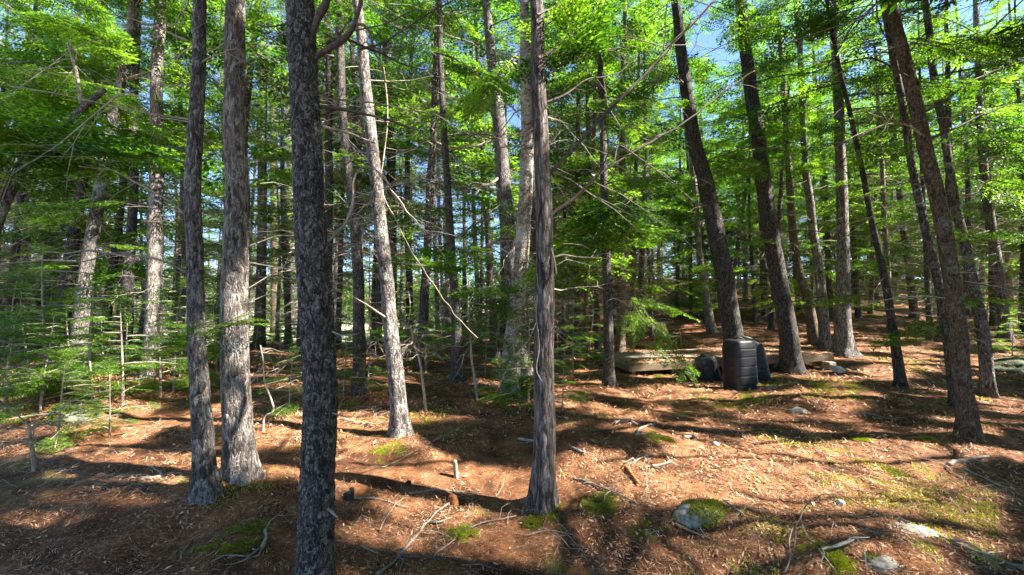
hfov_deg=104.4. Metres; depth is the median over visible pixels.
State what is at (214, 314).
young fir
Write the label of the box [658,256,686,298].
young fir
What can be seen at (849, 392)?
moss cushion
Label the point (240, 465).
conifer tree
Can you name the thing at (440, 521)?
fallen branch
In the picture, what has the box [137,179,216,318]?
conifer tree
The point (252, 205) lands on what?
conifer tree
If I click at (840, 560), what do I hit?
moss cushion
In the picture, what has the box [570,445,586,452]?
fallen branch
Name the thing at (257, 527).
moss cushion
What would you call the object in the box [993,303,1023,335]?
young fir
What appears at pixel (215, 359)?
young fir
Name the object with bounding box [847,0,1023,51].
conifer tree
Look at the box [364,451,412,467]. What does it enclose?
fallen branch
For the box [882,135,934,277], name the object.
conifer tree
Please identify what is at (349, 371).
young fir
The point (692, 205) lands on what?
conifer tree
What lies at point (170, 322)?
young fir
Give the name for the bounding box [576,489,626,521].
moss cushion
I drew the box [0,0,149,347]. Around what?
conifer tree
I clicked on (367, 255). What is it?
conifer tree
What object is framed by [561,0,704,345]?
conifer tree
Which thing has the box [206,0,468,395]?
conifer tree
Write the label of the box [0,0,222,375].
conifer tree
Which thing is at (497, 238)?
conifer tree
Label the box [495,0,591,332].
conifer tree
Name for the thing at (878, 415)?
fallen branch
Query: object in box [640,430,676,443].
moss cushion
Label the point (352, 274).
conifer tree
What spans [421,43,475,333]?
conifer tree
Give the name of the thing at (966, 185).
conifer tree
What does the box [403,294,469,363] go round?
young fir
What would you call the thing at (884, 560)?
mossy rock
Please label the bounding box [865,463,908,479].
moss cushion
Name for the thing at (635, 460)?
fallen branch
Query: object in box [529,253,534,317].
conifer tree
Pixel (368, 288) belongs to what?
conifer tree
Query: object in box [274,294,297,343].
young fir
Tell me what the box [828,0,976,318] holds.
conifer tree
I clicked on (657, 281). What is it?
young fir
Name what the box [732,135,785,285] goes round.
conifer tree
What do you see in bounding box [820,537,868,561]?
fallen branch
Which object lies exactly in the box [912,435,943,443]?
moss cushion
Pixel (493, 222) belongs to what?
conifer tree
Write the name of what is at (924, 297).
young fir
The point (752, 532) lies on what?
twig litter
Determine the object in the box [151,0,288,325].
conifer tree
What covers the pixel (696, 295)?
young fir
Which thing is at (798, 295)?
conifer tree
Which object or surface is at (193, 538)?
fallen branch
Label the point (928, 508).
moss carpet
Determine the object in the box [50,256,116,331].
young fir
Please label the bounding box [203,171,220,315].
conifer tree
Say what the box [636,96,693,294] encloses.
conifer tree
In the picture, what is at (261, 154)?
conifer tree
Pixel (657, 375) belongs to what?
moss cushion
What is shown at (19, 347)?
young fir
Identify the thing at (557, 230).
conifer tree
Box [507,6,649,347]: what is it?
conifer tree
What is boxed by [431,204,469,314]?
conifer tree
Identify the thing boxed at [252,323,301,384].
young fir
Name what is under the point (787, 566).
fallen branch
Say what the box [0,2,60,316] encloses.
conifer tree
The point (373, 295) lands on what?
conifer tree
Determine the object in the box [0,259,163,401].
young fir
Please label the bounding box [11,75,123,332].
conifer tree
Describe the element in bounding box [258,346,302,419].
young fir
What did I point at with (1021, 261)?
conifer tree
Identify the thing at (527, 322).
conifer tree
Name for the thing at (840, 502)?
stone
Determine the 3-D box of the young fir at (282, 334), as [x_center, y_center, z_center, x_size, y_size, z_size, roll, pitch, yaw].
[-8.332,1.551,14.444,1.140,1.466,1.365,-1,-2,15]
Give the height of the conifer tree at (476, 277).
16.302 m
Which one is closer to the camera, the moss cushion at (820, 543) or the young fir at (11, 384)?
the moss cushion at (820, 543)
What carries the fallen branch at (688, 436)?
on the ground
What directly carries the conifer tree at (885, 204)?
on the ground
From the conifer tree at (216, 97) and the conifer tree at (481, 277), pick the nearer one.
the conifer tree at (216, 97)
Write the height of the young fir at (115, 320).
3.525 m
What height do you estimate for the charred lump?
0.112 m
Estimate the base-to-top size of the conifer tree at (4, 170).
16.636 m
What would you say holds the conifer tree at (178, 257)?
on the ground
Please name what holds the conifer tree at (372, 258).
on the ground
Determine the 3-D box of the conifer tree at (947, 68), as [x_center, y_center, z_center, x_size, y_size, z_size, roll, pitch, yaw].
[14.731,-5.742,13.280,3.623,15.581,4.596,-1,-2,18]
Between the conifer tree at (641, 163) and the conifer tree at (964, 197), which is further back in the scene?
the conifer tree at (964, 197)
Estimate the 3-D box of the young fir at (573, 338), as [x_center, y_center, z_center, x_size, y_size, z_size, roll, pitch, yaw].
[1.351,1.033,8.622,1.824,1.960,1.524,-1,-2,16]
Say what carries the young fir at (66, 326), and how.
on the ground
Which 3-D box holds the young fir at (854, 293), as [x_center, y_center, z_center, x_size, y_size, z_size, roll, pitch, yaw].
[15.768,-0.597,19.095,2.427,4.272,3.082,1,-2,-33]
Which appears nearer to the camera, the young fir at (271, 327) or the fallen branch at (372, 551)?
the fallen branch at (372, 551)
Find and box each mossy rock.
[43,406,103,426]
[673,492,728,528]
[789,407,808,413]
[860,544,913,574]
[877,515,939,537]
[994,357,1023,373]
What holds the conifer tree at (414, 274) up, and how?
on the ground
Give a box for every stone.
[765,385,776,389]
[829,365,845,372]
[835,499,845,505]
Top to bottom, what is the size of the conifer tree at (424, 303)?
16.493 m
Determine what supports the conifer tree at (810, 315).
on the ground
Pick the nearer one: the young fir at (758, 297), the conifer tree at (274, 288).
the young fir at (758, 297)
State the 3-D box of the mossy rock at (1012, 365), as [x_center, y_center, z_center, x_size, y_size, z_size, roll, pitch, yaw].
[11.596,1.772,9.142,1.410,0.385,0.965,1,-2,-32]
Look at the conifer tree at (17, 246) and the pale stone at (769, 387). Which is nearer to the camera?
the pale stone at (769, 387)
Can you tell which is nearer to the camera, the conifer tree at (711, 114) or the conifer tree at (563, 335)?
the conifer tree at (563, 335)
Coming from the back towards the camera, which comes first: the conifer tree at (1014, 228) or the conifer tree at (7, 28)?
the conifer tree at (1014, 228)
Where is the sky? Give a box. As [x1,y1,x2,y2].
[0,0,1023,302]
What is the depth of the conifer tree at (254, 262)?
31.04 m
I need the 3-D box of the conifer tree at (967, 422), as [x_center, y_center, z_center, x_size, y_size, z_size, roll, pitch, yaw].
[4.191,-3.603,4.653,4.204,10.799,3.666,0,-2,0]
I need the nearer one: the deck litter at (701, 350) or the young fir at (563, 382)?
the young fir at (563, 382)
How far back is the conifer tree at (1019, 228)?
22.81 m
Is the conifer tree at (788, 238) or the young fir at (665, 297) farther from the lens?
the conifer tree at (788, 238)
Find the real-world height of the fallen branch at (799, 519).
0.133 m
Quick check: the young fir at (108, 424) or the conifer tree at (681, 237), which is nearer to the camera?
the young fir at (108, 424)
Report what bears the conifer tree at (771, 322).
on the ground
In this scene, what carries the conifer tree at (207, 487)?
on the ground
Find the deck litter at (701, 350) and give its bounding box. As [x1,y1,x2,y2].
[614,345,833,364]
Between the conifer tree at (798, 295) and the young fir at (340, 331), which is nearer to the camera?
the young fir at (340, 331)
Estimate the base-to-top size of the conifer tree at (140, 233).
14.559 m
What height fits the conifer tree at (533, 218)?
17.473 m
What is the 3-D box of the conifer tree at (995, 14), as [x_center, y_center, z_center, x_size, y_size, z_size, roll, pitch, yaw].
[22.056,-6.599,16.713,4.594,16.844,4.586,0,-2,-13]
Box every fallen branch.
[138,462,184,479]
[180,529,238,558]
[212,506,292,569]
[335,481,407,506]
[343,418,385,427]
[360,544,382,566]
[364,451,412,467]
[375,502,451,574]
[379,497,407,530]
[396,549,501,570]
[408,482,476,494]
[431,517,451,522]
[433,426,460,441]
[433,500,515,556]
[509,527,572,535]
[518,437,533,442]
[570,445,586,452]
[573,474,638,516]
[613,419,636,424]
[619,453,654,465]
[624,465,640,484]
[635,421,657,435]
[651,451,673,470]
[674,521,709,538]
[682,434,698,438]
[701,497,770,521]
[780,493,867,552]
[784,528,792,572]
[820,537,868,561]
[858,411,901,419]
[878,565,903,569]
[897,450,968,485]
[899,518,1023,570]
[940,461,1023,496]
[946,455,989,465]
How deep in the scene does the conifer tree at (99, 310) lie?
26.27 m
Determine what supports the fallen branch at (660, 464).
on the ground
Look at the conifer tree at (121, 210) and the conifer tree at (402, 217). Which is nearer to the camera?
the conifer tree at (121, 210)
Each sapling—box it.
[0,391,105,471]
[213,345,302,430]
[366,314,458,411]
[432,276,498,398]
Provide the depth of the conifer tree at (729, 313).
8.21 m
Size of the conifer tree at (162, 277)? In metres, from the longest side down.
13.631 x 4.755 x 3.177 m
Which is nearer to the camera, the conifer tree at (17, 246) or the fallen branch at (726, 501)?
the fallen branch at (726, 501)
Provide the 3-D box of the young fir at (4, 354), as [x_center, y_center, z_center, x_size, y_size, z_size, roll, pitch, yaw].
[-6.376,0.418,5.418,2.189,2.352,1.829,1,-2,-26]
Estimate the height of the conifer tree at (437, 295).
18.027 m
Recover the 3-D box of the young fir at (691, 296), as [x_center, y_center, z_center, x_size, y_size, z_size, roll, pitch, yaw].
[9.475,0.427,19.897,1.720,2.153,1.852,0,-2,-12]
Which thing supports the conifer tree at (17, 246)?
on the ground
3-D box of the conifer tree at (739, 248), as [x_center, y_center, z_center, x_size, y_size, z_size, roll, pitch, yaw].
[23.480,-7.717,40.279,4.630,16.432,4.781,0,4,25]
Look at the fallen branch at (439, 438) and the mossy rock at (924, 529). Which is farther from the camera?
the fallen branch at (439, 438)
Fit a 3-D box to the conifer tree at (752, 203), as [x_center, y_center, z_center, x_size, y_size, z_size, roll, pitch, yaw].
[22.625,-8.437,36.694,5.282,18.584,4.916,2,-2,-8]
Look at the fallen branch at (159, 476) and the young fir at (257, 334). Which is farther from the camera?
the young fir at (257, 334)
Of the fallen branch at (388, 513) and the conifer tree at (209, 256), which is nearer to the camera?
the fallen branch at (388, 513)
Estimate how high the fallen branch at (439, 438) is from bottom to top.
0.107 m
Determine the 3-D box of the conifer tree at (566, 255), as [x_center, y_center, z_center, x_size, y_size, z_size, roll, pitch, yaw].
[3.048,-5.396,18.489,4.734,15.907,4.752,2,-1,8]
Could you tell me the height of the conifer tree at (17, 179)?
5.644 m
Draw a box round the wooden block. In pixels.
[822,361,835,369]
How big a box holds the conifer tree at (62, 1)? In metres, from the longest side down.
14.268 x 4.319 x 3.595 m
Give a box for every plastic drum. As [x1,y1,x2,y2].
[694,353,721,381]
[722,335,758,390]
[753,340,770,380]
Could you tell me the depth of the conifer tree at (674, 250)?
30.26 m
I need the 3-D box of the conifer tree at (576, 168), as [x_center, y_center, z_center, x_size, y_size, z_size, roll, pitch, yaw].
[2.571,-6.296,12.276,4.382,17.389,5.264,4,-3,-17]
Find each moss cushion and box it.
[188,516,274,564]
[367,440,413,464]
[445,522,480,542]
[519,515,545,530]
[534,502,565,522]
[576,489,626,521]
[627,515,670,541]
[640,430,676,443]
[649,374,670,377]
[690,393,754,410]
[735,392,774,404]
[779,381,848,401]
[797,540,834,565]
[798,380,881,405]
[818,547,861,574]
[847,436,875,443]
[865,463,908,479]
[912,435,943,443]
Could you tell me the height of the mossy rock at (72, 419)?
0.237 m
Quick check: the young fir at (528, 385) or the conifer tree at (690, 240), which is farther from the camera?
the conifer tree at (690, 240)
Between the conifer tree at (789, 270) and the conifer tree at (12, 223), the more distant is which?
the conifer tree at (789, 270)
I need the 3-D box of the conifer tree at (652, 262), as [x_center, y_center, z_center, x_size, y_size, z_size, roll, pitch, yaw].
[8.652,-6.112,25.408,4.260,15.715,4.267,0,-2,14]
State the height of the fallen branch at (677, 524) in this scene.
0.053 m
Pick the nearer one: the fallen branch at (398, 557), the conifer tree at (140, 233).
the fallen branch at (398, 557)
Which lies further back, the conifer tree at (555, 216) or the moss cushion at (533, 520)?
the conifer tree at (555, 216)
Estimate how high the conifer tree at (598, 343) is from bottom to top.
15.773 m
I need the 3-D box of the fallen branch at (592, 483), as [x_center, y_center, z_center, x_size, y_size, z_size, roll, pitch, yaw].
[0.739,1.704,3.284,0.288,0.097,0.815,1,-2,-27]
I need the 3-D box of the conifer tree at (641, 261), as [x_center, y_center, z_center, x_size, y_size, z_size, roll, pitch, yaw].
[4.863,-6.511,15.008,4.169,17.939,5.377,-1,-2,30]
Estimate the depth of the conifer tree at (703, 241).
23.20 m
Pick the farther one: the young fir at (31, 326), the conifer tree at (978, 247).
the conifer tree at (978, 247)
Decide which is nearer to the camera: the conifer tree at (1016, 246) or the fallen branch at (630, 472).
the fallen branch at (630, 472)
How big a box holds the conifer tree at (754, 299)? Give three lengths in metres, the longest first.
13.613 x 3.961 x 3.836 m
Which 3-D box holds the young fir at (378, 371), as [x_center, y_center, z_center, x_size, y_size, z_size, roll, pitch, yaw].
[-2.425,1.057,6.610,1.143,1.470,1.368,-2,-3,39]
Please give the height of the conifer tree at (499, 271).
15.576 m
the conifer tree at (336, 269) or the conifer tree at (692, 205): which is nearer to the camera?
the conifer tree at (336, 269)
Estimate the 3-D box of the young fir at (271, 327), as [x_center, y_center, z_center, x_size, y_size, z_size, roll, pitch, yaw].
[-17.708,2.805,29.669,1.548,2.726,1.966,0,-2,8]
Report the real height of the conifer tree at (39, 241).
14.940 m
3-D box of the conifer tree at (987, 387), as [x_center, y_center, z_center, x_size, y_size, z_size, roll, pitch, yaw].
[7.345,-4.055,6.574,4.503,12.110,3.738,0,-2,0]
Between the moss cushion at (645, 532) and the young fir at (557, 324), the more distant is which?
the young fir at (557, 324)
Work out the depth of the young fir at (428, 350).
9.74 m
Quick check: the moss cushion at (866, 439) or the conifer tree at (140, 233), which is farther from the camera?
the conifer tree at (140, 233)
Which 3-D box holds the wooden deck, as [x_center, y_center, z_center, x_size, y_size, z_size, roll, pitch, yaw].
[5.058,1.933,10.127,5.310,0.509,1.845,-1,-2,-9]
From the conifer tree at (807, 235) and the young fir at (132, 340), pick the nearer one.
the young fir at (132, 340)
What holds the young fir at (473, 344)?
on the ground
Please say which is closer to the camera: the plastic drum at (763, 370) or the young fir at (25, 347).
the young fir at (25, 347)
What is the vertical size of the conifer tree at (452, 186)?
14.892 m
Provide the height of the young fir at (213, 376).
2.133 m
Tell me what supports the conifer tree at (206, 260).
on the ground
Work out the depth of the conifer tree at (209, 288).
29.66 m
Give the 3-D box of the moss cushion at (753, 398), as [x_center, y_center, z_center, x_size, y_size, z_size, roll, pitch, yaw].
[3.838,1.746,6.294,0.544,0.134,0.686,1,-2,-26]
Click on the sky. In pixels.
(711, 40)
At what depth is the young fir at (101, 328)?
6.98 m
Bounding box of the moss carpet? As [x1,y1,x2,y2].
[146,335,1002,574]
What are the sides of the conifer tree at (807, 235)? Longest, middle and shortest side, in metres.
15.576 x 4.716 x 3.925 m
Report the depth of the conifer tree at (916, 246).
21.69 m
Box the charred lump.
[343,490,354,501]
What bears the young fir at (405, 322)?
on the ground
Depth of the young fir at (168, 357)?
8.78 m
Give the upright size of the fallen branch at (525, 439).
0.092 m
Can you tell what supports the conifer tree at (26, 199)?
on the ground
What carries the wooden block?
on the ground
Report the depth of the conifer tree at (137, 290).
45.73 m
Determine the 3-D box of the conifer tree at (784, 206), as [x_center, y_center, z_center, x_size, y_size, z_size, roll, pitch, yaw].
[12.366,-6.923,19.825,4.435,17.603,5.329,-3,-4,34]
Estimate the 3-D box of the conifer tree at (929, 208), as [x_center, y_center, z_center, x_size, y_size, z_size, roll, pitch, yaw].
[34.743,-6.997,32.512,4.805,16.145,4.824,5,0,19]
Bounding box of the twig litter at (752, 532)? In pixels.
[0,369,1023,574]
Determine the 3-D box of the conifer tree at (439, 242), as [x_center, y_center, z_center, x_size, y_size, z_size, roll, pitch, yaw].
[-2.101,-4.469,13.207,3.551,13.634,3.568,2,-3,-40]
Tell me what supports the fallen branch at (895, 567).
on the ground
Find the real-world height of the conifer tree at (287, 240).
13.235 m
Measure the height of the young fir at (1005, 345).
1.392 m
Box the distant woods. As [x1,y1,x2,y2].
[38,0,1023,326]
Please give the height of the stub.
0.206 m
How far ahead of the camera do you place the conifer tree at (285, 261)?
16.75 m
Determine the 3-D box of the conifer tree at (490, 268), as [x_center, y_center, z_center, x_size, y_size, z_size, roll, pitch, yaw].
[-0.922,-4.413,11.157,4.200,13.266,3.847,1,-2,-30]
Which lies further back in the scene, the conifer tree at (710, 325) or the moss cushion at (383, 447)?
the conifer tree at (710, 325)
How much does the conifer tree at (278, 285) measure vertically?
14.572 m
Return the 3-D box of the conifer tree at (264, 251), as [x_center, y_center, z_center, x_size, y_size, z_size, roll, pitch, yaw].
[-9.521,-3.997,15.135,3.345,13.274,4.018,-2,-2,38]
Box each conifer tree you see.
[0,0,63,337]
[0,0,121,349]
[0,0,146,346]
[0,0,146,355]
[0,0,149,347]
[0,0,189,360]
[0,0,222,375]
[0,0,246,364]
[0,0,249,353]
[0,0,358,506]
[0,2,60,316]
[0,8,64,286]
[0,15,157,250]
[0,24,93,275]
[3,0,140,344]
[5,58,93,311]
[7,0,256,378]
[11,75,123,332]
[41,62,167,344]
[64,179,126,326]
[69,0,514,574]
[79,2,224,354]
[93,185,139,328]
[96,176,126,339]
[101,1,280,346]
[105,2,258,336]
[110,88,223,344]
[112,99,172,333]
[117,80,217,341]
[130,33,219,334]
[134,223,145,328]
[136,0,383,485]
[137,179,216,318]
[139,100,223,329]
[139,210,181,336]
[142,0,332,366]
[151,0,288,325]
[164,166,216,318]
[167,0,398,361]
[171,121,271,342]
[201,189,254,325]
[202,0,291,334]
[203,20,293,347]
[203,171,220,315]
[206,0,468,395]
[218,0,374,357]
[219,0,339,344]
[219,10,296,344]
[246,0,427,356]
[248,0,385,345]
[249,202,257,329]
[250,120,296,339]
[250,121,295,339]
[250,161,296,332]
[250,213,276,334]
[253,83,294,340]
[266,18,384,336]
[269,81,297,336]
[275,147,352,312]
[280,0,477,437]
[292,77,355,330]
[320,0,430,346]
[322,0,439,349]
[333,192,372,341]
[334,37,425,342]
[345,154,418,335]
[347,0,440,348]
[363,0,556,383]
[363,224,373,329]
[364,0,534,371]
[367,0,459,345]
[371,128,424,326]
[385,3,478,345]
[389,0,592,377]
[392,1,489,338]
[393,0,485,349]
[396,102,441,313]
[397,196,423,324]
[404,0,563,362]
[411,56,491,328]
[418,29,514,329]
[421,0,799,517]
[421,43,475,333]
[427,0,520,341]
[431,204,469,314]
[452,15,531,334]
[455,110,515,320]
[468,0,617,353]
[476,115,511,325]
[477,216,498,286]
[482,0,617,392]
[483,177,500,303]
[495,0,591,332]
[496,38,573,311]
[497,178,532,323]
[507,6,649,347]
[513,0,658,353]
[513,0,701,387]
[525,10,651,349]
[528,1,639,345]
[528,63,626,334]
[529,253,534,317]
[554,65,654,332]
[554,105,585,315]
[555,96,616,327]
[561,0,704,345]
[566,102,602,322]
[567,0,727,352]
[584,1,698,341]
[596,4,687,308]
[599,54,666,313]
[606,0,802,382]
[611,29,694,337]
[625,13,758,333]
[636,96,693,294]
[638,80,681,306]
[650,5,750,313]
[651,80,715,317]
[655,157,693,297]
[665,117,689,299]
[666,147,705,285]
[668,0,882,375]
[672,154,692,288]
[673,84,738,304]
[675,41,739,293]
[691,83,732,294]
[692,75,766,300]
[696,0,812,303]
[702,72,803,321]
[705,0,985,388]
[709,0,820,318]
[710,0,893,345]
[715,0,901,348]
[716,0,834,313]
[724,137,758,288]
[731,138,785,291]
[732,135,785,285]
[736,9,835,293]
[739,0,855,329]
[747,0,1023,440]
[756,109,822,281]
[767,0,1023,406]
[768,0,951,358]
[772,46,873,291]
[773,4,917,317]
[776,188,804,266]
[777,50,870,295]
[780,0,1023,398]
[783,118,830,294]
[796,44,880,292]
[798,0,958,329]
[807,39,931,317]
[816,58,875,293]
[819,42,917,313]
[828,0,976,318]
[831,48,929,306]
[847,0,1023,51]
[851,56,901,300]
[853,1,1021,341]
[863,85,938,302]
[866,0,1023,337]
[872,69,939,296]
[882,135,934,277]
[895,0,1023,304]
[898,137,955,279]
[902,0,1020,315]
[909,0,1023,342]
[929,65,1014,281]
[933,123,987,277]
[934,0,1023,325]
[934,0,1023,337]
[953,0,1023,302]
[953,25,1022,305]
[972,120,1018,299]
[975,0,1023,100]
[979,84,1023,285]
[986,139,1020,305]
[996,171,1021,218]
[1008,167,1023,182]
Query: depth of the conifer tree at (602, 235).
6.69 m
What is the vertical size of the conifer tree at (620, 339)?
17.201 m
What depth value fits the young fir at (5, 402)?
4.93 m
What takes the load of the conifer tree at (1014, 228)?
on the ground
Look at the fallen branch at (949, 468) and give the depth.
3.68 m
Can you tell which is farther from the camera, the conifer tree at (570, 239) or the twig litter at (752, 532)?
the conifer tree at (570, 239)
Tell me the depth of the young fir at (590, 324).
17.39 m
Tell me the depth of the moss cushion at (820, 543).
2.39 m
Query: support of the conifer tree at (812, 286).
on the ground
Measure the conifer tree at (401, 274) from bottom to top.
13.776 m
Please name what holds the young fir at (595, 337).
on the ground
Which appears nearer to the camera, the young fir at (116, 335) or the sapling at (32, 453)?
the sapling at (32, 453)
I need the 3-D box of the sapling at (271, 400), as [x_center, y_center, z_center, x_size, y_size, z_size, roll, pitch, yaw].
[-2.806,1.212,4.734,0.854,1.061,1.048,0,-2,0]
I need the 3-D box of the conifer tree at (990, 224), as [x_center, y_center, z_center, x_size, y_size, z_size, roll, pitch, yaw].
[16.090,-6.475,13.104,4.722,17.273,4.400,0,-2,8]
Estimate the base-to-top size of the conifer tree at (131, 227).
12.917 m
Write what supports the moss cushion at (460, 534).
on the ground
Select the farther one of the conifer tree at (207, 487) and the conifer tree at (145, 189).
the conifer tree at (145, 189)
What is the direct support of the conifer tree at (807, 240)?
on the ground
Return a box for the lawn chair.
[654,322,681,346]
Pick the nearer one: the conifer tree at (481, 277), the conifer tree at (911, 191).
the conifer tree at (481, 277)
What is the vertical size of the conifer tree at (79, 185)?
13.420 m
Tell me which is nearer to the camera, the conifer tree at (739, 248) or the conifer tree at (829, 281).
the conifer tree at (829, 281)
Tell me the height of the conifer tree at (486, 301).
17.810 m
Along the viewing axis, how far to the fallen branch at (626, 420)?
5.04 m
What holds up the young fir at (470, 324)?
on the ground
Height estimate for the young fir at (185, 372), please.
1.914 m
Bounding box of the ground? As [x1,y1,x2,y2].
[0,278,1023,574]
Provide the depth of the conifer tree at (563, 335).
14.87 m
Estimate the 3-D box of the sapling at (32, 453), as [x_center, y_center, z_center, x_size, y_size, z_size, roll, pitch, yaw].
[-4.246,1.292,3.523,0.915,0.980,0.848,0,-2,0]
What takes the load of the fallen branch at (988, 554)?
on the ground
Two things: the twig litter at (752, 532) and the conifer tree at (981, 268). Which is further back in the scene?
the conifer tree at (981, 268)
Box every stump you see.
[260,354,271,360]
[447,493,458,505]
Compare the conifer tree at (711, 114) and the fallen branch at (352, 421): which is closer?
the fallen branch at (352, 421)
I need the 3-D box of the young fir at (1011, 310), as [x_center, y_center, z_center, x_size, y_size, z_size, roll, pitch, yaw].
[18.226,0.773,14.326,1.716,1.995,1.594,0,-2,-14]
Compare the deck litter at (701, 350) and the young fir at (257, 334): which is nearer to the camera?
the deck litter at (701, 350)
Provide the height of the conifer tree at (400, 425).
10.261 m
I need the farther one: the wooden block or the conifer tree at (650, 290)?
the conifer tree at (650, 290)
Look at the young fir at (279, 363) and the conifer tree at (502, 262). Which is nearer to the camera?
the young fir at (279, 363)
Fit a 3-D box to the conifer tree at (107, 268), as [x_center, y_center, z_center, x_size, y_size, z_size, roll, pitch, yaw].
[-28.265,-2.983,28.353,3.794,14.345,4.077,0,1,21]
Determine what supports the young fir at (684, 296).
on the ground
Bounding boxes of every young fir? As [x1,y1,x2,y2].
[0,230,147,396]
[0,259,112,401]
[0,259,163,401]
[0,260,33,317]
[0,280,87,385]
[0,290,69,348]
[0,297,120,413]
[0,305,98,423]
[0,348,125,454]
[1,294,46,352]
[4,288,109,375]
[13,283,187,405]
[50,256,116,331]
[51,307,146,389]
[56,358,160,437]
[80,309,163,386]
[92,276,219,392]
[94,287,138,339]
[96,288,213,399]
[109,319,133,346]
[112,305,138,342]
[145,291,219,377]
[166,309,180,343]
[173,290,219,369]
[205,288,219,340]
[207,326,260,347]
[248,297,275,347]
[249,321,260,346]
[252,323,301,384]
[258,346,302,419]
[262,310,295,347]
[266,308,281,341]
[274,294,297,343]
[295,296,365,341]
[336,308,416,390]
[336,330,381,396]
[370,264,428,351]
[382,280,416,340]
[398,315,415,355]
[399,299,449,363]
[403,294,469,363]
[447,310,505,378]
[462,304,488,338]
[464,322,483,350]
[466,325,526,394]
[474,311,560,410]
[481,307,503,338]
[491,303,568,402]
[522,335,590,409]
[532,291,616,374]
[554,282,582,326]
[559,292,602,362]
[566,295,602,331]
[614,313,651,351]
[643,266,694,317]
[644,249,678,300]
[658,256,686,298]
[659,276,697,314]
[663,271,702,307]
[678,259,715,315]
[679,279,718,312]
[739,257,795,318]
[796,235,877,310]
[917,283,935,305]
[965,269,1009,316]
[989,284,1018,327]
[990,305,1023,356]
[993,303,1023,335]
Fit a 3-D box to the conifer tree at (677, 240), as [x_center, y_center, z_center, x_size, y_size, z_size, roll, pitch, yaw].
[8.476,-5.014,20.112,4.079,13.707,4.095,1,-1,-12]
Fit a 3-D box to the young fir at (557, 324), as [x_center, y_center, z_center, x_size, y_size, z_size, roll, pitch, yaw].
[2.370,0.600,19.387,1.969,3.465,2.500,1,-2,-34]
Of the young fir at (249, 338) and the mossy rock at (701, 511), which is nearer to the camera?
the mossy rock at (701, 511)
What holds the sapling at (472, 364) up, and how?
on the ground
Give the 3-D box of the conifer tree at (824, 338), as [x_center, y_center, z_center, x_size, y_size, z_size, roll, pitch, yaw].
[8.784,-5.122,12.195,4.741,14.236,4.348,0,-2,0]
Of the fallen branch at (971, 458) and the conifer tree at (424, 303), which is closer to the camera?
the fallen branch at (971, 458)
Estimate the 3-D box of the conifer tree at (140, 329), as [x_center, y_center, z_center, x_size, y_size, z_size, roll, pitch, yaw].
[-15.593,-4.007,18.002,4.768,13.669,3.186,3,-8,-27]
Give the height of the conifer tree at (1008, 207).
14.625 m
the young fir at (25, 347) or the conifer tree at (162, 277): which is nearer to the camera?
the young fir at (25, 347)
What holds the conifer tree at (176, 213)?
on the ground
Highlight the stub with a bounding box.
[453,460,458,478]
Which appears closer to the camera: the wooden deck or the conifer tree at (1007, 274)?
the wooden deck
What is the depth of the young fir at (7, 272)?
13.76 m
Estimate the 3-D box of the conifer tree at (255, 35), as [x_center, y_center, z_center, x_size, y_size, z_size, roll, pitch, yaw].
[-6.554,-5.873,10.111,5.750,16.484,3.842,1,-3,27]
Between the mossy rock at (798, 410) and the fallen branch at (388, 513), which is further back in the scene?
the mossy rock at (798, 410)
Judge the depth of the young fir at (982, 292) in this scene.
18.20 m
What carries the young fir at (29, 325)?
on the ground
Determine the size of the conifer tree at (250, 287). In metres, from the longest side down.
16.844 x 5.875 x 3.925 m
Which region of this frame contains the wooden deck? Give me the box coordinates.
[598,345,833,374]
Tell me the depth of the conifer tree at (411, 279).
14.27 m
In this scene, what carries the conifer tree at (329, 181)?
on the ground
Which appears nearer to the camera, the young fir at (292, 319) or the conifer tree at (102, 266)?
the young fir at (292, 319)
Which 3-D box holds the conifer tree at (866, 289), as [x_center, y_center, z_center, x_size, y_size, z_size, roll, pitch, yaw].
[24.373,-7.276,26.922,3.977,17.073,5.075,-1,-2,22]
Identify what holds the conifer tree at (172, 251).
on the ground
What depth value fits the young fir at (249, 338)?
13.86 m
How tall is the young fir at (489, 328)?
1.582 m
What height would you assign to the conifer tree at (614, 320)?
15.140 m
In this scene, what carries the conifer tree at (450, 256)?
on the ground
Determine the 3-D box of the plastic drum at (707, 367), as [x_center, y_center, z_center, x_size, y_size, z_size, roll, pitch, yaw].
[4.256,1.772,8.645,0.414,0.719,0.414,-17,1,-10]
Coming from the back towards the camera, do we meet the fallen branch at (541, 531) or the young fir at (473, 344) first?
the young fir at (473, 344)
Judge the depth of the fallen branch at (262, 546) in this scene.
2.46 m
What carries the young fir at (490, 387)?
on the ground
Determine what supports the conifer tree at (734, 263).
on the ground
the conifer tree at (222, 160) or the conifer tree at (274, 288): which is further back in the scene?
the conifer tree at (274, 288)
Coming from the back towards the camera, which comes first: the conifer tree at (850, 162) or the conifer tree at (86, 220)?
the conifer tree at (850, 162)
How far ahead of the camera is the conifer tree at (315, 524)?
2.15 m
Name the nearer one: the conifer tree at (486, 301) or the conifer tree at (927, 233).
the conifer tree at (927, 233)
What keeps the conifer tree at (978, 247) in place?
on the ground
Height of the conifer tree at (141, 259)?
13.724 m
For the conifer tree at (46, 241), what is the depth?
12.59 m

